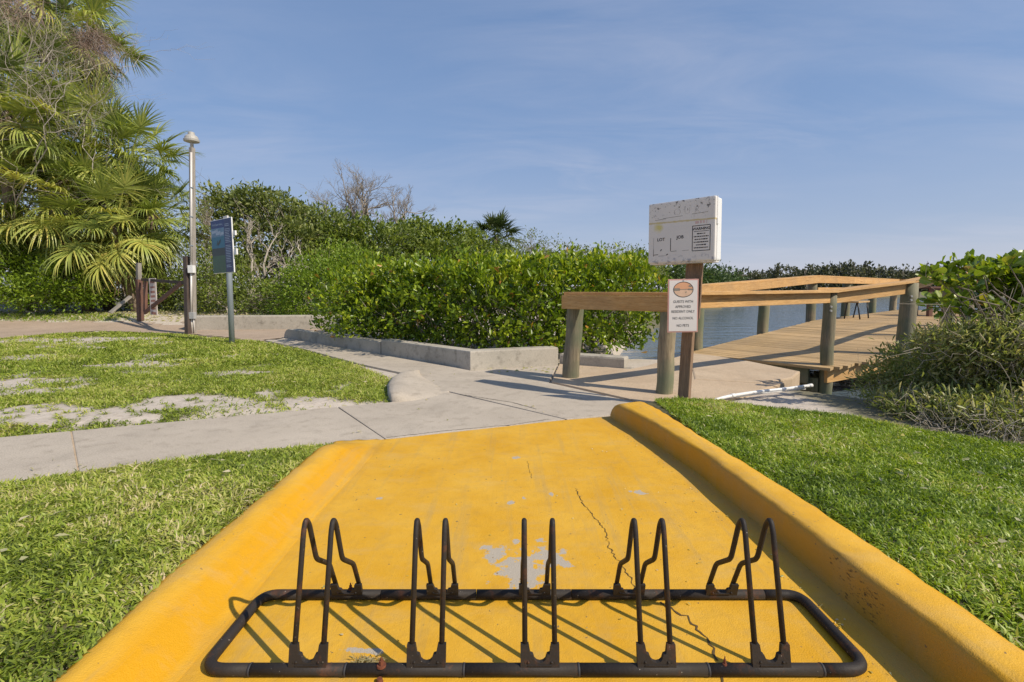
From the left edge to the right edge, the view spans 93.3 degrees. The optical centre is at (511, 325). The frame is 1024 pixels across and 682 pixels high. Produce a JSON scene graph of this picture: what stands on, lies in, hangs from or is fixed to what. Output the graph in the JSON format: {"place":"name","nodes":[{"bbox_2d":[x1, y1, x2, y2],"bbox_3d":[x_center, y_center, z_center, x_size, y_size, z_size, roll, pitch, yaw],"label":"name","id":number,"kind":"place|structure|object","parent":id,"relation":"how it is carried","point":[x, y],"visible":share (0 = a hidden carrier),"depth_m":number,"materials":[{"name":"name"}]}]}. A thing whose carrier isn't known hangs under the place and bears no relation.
{"place":"outdoors","nodes":[
{"label":"outdoors","id":0,"kind":"place"},
{"bbox_2d":[0,362,87,380],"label":"lawn grass","id":1,"kind":"structure","parent":0,"point":[9,369],"depth_m":6.13,"materials":[{"name":"green plant"}]},
{"bbox_2d":[0,321,324,340],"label":"dusty road","id":2,"kind":"structure","parent":0,"point":[16,328],"depth_m":12.13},
{"bbox_2d":[197,315,427,329],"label":"kerb wall","id":3,"kind":"structure","parent":2,"relation":"on","point":[220,322],"depth_m":12.23,"materials":[{"name":"concrete"}]},
{"bbox_2d":[0,330,364,367],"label":"lawn grass","id":4,"kind":"structure","parent":0,"point":[201,348],"depth_m":7.76,"materials":[{"name":"green plant"}]},
{"bbox_2d":[0,338,783,482],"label":"sidewalk","id":5,"kind":"structure","parent":0,"point":[466,400],"depth_m":3.93,"materials":[{"name":"concrete"}]},
{"bbox_2d":[487,366,582,371],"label":"fallen leaves","id":6,"kind":"object","parent":5,"relation":"on","point":[523,368],"visible":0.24,"depth_m":6.13,"materials":[{"name":"brown plant"}]},
{"bbox_2d":[0,288,1023,681],"bbox_3d":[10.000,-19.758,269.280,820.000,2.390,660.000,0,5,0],"label":"ground","id":7,"kind":"structure","parent":0,"point":[818,402],"depth_m":4.27,"materials":[{"name":"beige sand"}]},
{"bbox_2d":[0,126,84,310],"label":"cabbage palm","id":8,"kind":"object","parent":7,"relation":"on","point":[36,192],"visible":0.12,"depth_m":14.33,"materials":[{"name":"green plant"}]},
{"bbox_2d":[0,21,95,309],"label":"cabbage palm","id":9,"kind":"object","parent":7,"relation":"on","point":[17,54],"visible":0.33,"depth_m":14.04,"materials":[{"name":"green plant"}]},
{"bbox_2d":[0,10,111,308],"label":"cabbage palm","id":10,"kind":"object","parent":7,"relation":"on","point":[55,44],"visible":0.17,"depth_m":16.03,"materials":[{"name":"green plant"}]},
{"bbox_2d":[0,237,119,313],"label":"bush","id":11,"kind":"object","parent":7,"relation":"on","point":[38,295],"visible":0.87,"depth_m":13.88,"materials":[{"name":"green plant"}]},
{"bbox_2d":[0,0,135,216],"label":"cabbage palm","id":12,"kind":"object","parent":7,"relation":"on","point":[53,13],"visible":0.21,"depth_m":16.98,"materials":[{"name":"green plant"}]},
{"bbox_2d":[0,312,135,321],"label":"verge grass","id":13,"kind":"structure","parent":7,"relation":"on","point":[99,316],"depth_m":13.65,"materials":[{"name":"green plant"}]},
{"bbox_2d":[0,125,154,311],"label":"cabbage palm","id":14,"kind":"object","parent":7,"relation":"on","point":[14,227],"visible":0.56,"depth_m":13.76,"materials":[{"name":"green plant"}]},
{"bbox_2d":[0,0,161,306],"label":"cabbage palm","id":15,"kind":"object","parent":7,"relation":"on","point":[95,5],"visible":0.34,"depth_m":17.29,"materials":[{"name":"green plant"}]},
{"bbox_2d":[0,58,167,310],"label":"cabbage palm","id":16,"kind":"object","parent":7,"relation":"on","point":[26,111],"visible":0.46,"depth_m":14.21,"materials":[{"name":"green plant"}]},
{"bbox_2d":[0,73,198,306],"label":"bushy tree","id":17,"kind":"object","parent":7,"relation":"on","point":[114,164],"visible":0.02,"depth_m":19.11,"materials":[{"name":"green plant"}]},
{"bbox_2d":[0,0,208,303],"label":"bare tree","id":18,"kind":"object","parent":7,"relation":"on","point":[50,86],"visible":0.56,"depth_m":13.59,"materials":[{"name":"plant"}]},
{"bbox_2d":[0,0,150,88],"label":"dry flower spray","id":19,"kind":"object","parent":18,"relation":"hanging from","point":[99,48],"visible":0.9,"depth_m":14.82,"materials":[{"name":"green plant"}]},
{"bbox_2d":[29,154,189,311],"bbox_3d":[-11.856,-2.699,14.596,3.970,4.837,4.281,-4,6,-43],"label":"cabbage palm","id":20,"kind":"object","parent":7,"relation":"on","point":[122,261],"visible":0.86,"depth_m":13.87,"materials":[{"name":"green plant"}]},
{"bbox_2d":[32,99,203,309],"bbox_3d":[-12.331,-3.822,15.729,3.953,6.864,4.524,0,5,0],"label":"cabbage palm","id":21,"kind":"object","parent":7,"relation":"on","point":[138,121],"visible":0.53,"depth_m":14.98,"materials":[{"name":"green plant"}]},
{"bbox_2d":[109,295,131,313],"bbox_3d":[-11.097,-0.609,13.694,0.164,0.503,0.534,3,6,35],"label":"fallen plank","id":22,"kind":"object","parent":7,"relation":"on","point":[120,304],"visible":1,"depth_m":13.66,"materials":[{"name":"grey wood"}]},
{"bbox_2d":[26,254,224,311],"bbox_3d":[-12.549,-1.436,15.579,6.914,2.664,3.214,1,5,15],"label":"bush","id":23,"kind":"object","parent":7,"relation":"on","point":[171,276],"visible":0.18,"depth_m":15.19,"materials":[{"name":"green plant"}]},
{"bbox_2d":[78,151,210,309],"bbox_3d":[-11.444,-2.829,15.446,3.676,4.976,3.630,2,5,23],"label":"cabbage palm","id":24,"kind":"object","parent":7,"relation":"on","point":[164,237],"visible":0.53,"depth_m":14.87,"materials":[{"name":"green plant"}]},
{"bbox_2d":[135,256,191,334],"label":"timber gate","id":25,"kind":"structure","parent":7,"relation":"on","point":[141,289],"depth_m":12.13,"materials":[{"name":"brown wood"}]},
{"bbox_2d":[149,278,157,314],"bbox_3d":[-9.338,-0.761,12.579,0.235,0.954,0.027,1,5,16],"label":"hanging board","id":26,"kind":"object","parent":25,"relation":"hanging from","point":[153,293],"visible":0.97,"depth_m":12.57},
{"bbox_2d":[0,442,333,681],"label":"lawn grass","id":27,"kind":"structure","parent":7,"relation":"on","point":[83,488],"depth_m":1.89,"materials":[{"name":"green plant"}]},
{"bbox_2d":[183,131,199,334],"bbox_3d":[-7.239,-1.988,11.030,0.403,4.737,0.324,0,5,0],"label":"lamp post","id":28,"kind":"object","parent":7,"relation":"on","point":[191,138],"visible":0.95,"depth_m":10.96,"materials":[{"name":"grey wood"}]},
{"bbox_2d":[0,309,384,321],"bbox_3d":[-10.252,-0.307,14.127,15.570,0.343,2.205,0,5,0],"label":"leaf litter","id":29,"kind":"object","parent":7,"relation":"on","point":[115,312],"visible":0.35,"depth_m":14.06,"materials":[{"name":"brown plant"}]},
{"bbox_2d":[0,363,394,436],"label":"lawn grass","id":30,"kind":"structure","parent":7,"relation":"on","point":[95,395],"depth_m":4.99,"materials":[{"name":"green plant"}]},
{"bbox_2d":[175,169,230,306],"bbox_3d":[-10.039,-2.768,15.826,1.613,4.630,1.493,0,5,0],"label":"bush","id":31,"kind":"object","parent":7,"relation":"on","point":[205,221],"visible":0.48,"depth_m":15.75,"materials":[{"name":"green plant"}]},
{"bbox_2d":[226,273,234,342],"bbox_3d":[-5.287,-0.744,9.055,0.118,2.563,0.099,0,5,0],"label":"sign pole","id":32,"kind":"object","parent":7,"relation":"on","point":[229,281],"visible":0.46,"depth_m":9.05,"materials":[{"name":"grey metal"}]},
{"bbox_2d":[211,215,237,273],"bbox_3d":[-5.351,-1.504,8.984,0.887,1.056,0.049,3,5,34],"label":"blue panel","id":33,"kind":"object","parent":32,"relation":"attached to","point":[224,251],"visible":1,"depth_m":8.95,"materials":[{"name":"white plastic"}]},
{"bbox_2d":[167,240,314,314],"bbox_3d":[-7.928,-1.298,14.529,4.522,2.607,2.900,0,5,0],"label":"bush","id":34,"kind":"object","parent":7,"relation":"on","point":[220,288],"visible":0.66,"depth_m":14.25,"materials":[{"name":"green plant"}]},
{"bbox_2d":[173,176,360,307],"bbox_3d":[-8.509,-2.822,17.652,6.819,5.416,4.300,-2,5,-21],"label":"bushy tree","id":35,"kind":"object","parent":7,"relation":"on","point":[293,227],"visible":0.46,"depth_m":17.26,"materials":[{"name":"green plant"}]},
{"bbox_2d":[236,217,319,311],"bbox_3d":[-7.601,-1.940,15.440,2.318,3.093,1.937,2,5,18],"label":"bare tree","id":36,"kind":"object","parent":7,"relation":"on","point":[250,252],"visible":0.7,"depth_m":15.16,"materials":[{"name":"grey wood"}]},
{"bbox_2d":[252,234,384,314],"bbox_3d":[-5.526,-1.133,13.845,3.596,3.129,3.518,0,5,0],"label":"bush","id":37,"kind":"object","parent":7,"relation":"on","point":[304,308],"visible":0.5,"depth_m":13.43,"materials":[{"name":"green plant"}]},
{"bbox_2d":[300,181,354,288],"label":"bare tree","id":38,"kind":"object","parent":7,"relation":"on","point":[319,198],"visible":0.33,"depth_m":23.21,"materials":[{"name":"grey plant"}]},
{"bbox_2d":[281,200,428,304],"bbox_3d":[-6.473,-2.686,18.227,6.047,4.732,5.381,1,5,14],"label":"bushy tree","id":39,"kind":"object","parent":7,"relation":"on","point":[360,237],"visible":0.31,"depth_m":18.12,"materials":[{"name":"green plant"}]},
{"bbox_2d":[323,160,435,247],"bbox_3d":[-7.159,-4.990,25.899,5.255,7.717,5.230,1,5,13],"label":"bare tree","id":40,"kind":"object","parent":7,"relation":"on","point":[364,208],"visible":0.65,"depth_m":25.45,"materials":[{"name":"grey wood"}]},
{"bbox_2d":[387,370,441,401],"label":"kerb end","id":41,"kind":"structure","parent":7,"relation":"on","point":[411,385],"depth_m":4.90,"materials":[{"name":"concrete"}]},
{"bbox_2d":[373,212,509,280],"bbox_3d":[-3.094,-2.845,20.413,6.097,4.204,5.077,-1,5,-18],"label":"bushy tree","id":42,"kind":"object","parent":7,"relation":"on","point":[438,239],"visible":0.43,"depth_m":20.01,"materials":[{"name":"green plant"}]},
{"bbox_2d":[284,329,628,370],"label":"planter wall","id":43,"kind":"structure","parent":7,"relation":"on","point":[485,359],"depth_m":6.61,"materials":[{"name":"concrete"}]},
{"bbox_2d":[306,240,673,354],"bbox_3d":[-0.808,-0.555,8.869,7.602,1.917,4.242,2,5,21],"label":"hedge","id":44,"kind":"object","parent":7,"relation":"on","point":[503,276],"visible":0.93,"depth_m":7.53,"materials":[{"name":"green plant"}]},
{"bbox_2d":[470,208,525,253],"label":"cabbage palm","id":45,"kind":"object","parent":7,"relation":"on","point":[495,224],"visible":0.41,"depth_m":33.04,"materials":[{"name":"green plant"}]},
{"bbox_2d":[0,370,1023,620],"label":"dead leaves","id":46,"kind":"object","parent":7,"relation":"on","point":[900,472],"visible":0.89,"depth_m":2.44,"materials":[{"name":"brown plant"}]},
{"bbox_2d":[442,235,591,262],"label":"bush","id":47,"kind":"object","parent":7,"relation":"on","point":[510,248],"visible":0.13,"depth_m":19.91,"materials":[{"name":"green plant"}]},
{"bbox_2d":[53,401,1023,681],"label":"yellow ramp","id":48,"kind":"structure","parent":7,"relation":"on","point":[487,491],"depth_m":1.76,"materials":[{"name":"paint"}]},
{"bbox_2d":[348,651,386,661],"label":"dry grass litter","id":49,"kind":"object","parent":48,"relation":"on","point":[367,659],"visible":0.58,"depth_m":1.35,"materials":[{"name":"beige plant"}]},
{"bbox_2d":[204,518,867,681],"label":"bike rack","id":50,"kind":"object","parent":48,"relation":"on","point":[550,664],"visible":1,"depth_m":1.33,"materials":[{"name":"metal"}]},
{"bbox_2d":[323,431,891,676],"bbox_3d":[0.107,0.862,2.329,1.888,0.020,2.401,0,5,0],"label":"grit","id":51,"kind":"object","parent":48,"relation":"on","point":[656,569],"visible":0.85,"depth_m":1.75,"materials":[{"name":"grey gravel"}]},
{"bbox_2d":[515,225,592,305],"bbox_3d":[1.321,-1.517,14.014,2.460,2.716,1.764,2,5,20],"label":"bush","id":52,"kind":"object","parent":7,"relation":"on","point":[534,247],"visible":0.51,"depth_m":13.78,"materials":[{"name":"green plant"}]},
{"bbox_2d":[484,243,675,287],"bbox_3d":[3.670,-3.482,31.824,14.556,3.762,6.682,0,5,0],"label":"bush","id":53,"kind":"object","parent":7,"relation":"on","point":[668,268],"visible":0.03,"depth_m":31.28,"materials":[{"name":"green plant"}]},
{"bbox_2d":[581,239,678,324],"bbox_3d":[3.191,-1.217,13.943,3.066,2.510,1.878,0,5,0],"label":"bush","id":54,"kind":"object","parent":7,"relation":"on","point":[633,249],"visible":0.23,"depth_m":13.73,"materials":[{"name":"green plant"}]},
{"bbox_2d":[678,263,703,398],"bbox_3d":[1.559,0.118,4.239,0.158,1.603,0.211,3,5,33],"label":"sign post","id":55,"kind":"object","parent":7,"relation":"on","point":[694,271],"visible":0.35,"depth_m":4.20,"materials":[{"name":"brown wood"}]},
{"bbox_2d":[667,279,698,332],"bbox_3d":[1.449,-0.170,4.095,0.267,0.455,0.012,0,5,-2],"label":"notice sign","id":56,"kind":"object","parent":55,"relation":"attached to","point":[682,312],"visible":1,"depth_m":4.09,"materials":[{"name":"plastic"}]},
{"bbox_2d":[648,195,721,265],"bbox_3d":[1.514,-0.822,4.250,0.610,0.557,0.167,4,6,42],"label":"document box","id":57,"kind":"object","parent":55,"relation":"attached to","point":[687,231],"visible":1,"depth_m":4.16,"materials":[{"name":"white plastic"}]},
{"bbox_2d":[645,260,753,291],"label":"mangrove bush","id":58,"kind":"object","parent":7,"relation":"on","point":[709,277],"visible":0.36,"depth_m":35.47,"materials":[{"name":"green plant"}]},
{"bbox_2d":[733,396,750,402],"bbox_3d":[2.345,0.917,4.540,1.800,0.440,1.069,0,5,0],"label":"concrete apron","id":59,"kind":"object","parent":7,"relation":"on","point":[742,400],"visible":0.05,"depth_m":4.62,"materials":[{"name":"grey concrete"}]},
{"bbox_2d":[714,384,812,399],"bbox_3d":[2.309,0.649,4.604,1.628,0.072,0.160,-2,5,-28],"label":"water pipe","id":60,"kind":"object","parent":59,"relation":"on","point":[774,390],"visible":0.79,"depth_m":4.70,"materials":[{"name":"white plastic"}]},
{"bbox_2d":[693,353,799,386],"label":"landing slab","id":61,"kind":"structure","parent":7,"relation":"on","point":[712,367],"depth_m":5.97,"materials":[{"name":"beige concrete"}]},
{"bbox_2d":[562,272,988,394],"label":"boardwalk","id":62,"kind":"structure","parent":7,"relation":"on","point":[830,346],"depth_m":6.92,"materials":[{"name":"brown wood"}]},
{"bbox_2d":[844,300,869,318],"bbox_3d":[8.802,-0.412,12.330,1.000,0.453,0.362,-4,6,-41],"label":"bench","id":63,"kind":"object","parent":62,"relation":"on","point":[857,302],"visible":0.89,"depth_m":12.16,"materials":[{"name":"brown wood"}]},
{"bbox_2d":[654,396,1023,650],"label":"lawn grass","id":64,"kind":"structure","parent":7,"relation":"on","point":[982,454],"depth_m":2.37,"materials":[{"name":"green plant"}]},
{"bbox_2d":[711,259,985,291],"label":"woods","id":65,"kind":"object","parent":7,"relation":"on","point":[850,270],"visible":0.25,"depth_m":88.53,"materials":[{"name":"green plant"}]},
{"bbox_2d":[743,265,1020,290],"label":"trunks","id":66,"kind":"object","parent":7,"relation":"on","point":[838,272],"visible":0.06,"depth_m":88.60,"materials":[{"name":"brown wood"}]},
{"bbox_2d":[843,261,1023,442],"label":"sedge thicket","id":67,"kind":"object","parent":7,"relation":"on","point":[972,381],"visible":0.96,"depth_m":3.99,"materials":[{"name":"green plant"}]},
{"bbox_2d":[915,248,1023,362],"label":"seagrape shrub","id":68,"kind":"object","parent":7,"relation":"on","point":[1006,270],"visible":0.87,"depth_m":4.27,"materials":[{"name":"green plant"}]},
{"bbox_2d":[0,0,1023,287],"label":"sky","id":69,"kind":"structure","parent":0,"point":[888,133],"materials":[{"name":"blue"}]},
{"bbox_2d":[620,297,1006,398],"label":"water","id":70,"kind":"structure","parent":0,"point":[725,325],"depth_m":20.00,"materials":[{"name":"blue liquid"}]},
{"bbox_2d":[917,286,961,315],"bbox_3d":[11.928,-0.686,13.438,1.221,0.816,0.700,0,5,0],"label":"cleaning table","id":71,"kind":"object","parent":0,"point":[930,312],"visible":0.15,"depth_m":13.17,"materials":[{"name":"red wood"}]}
]}

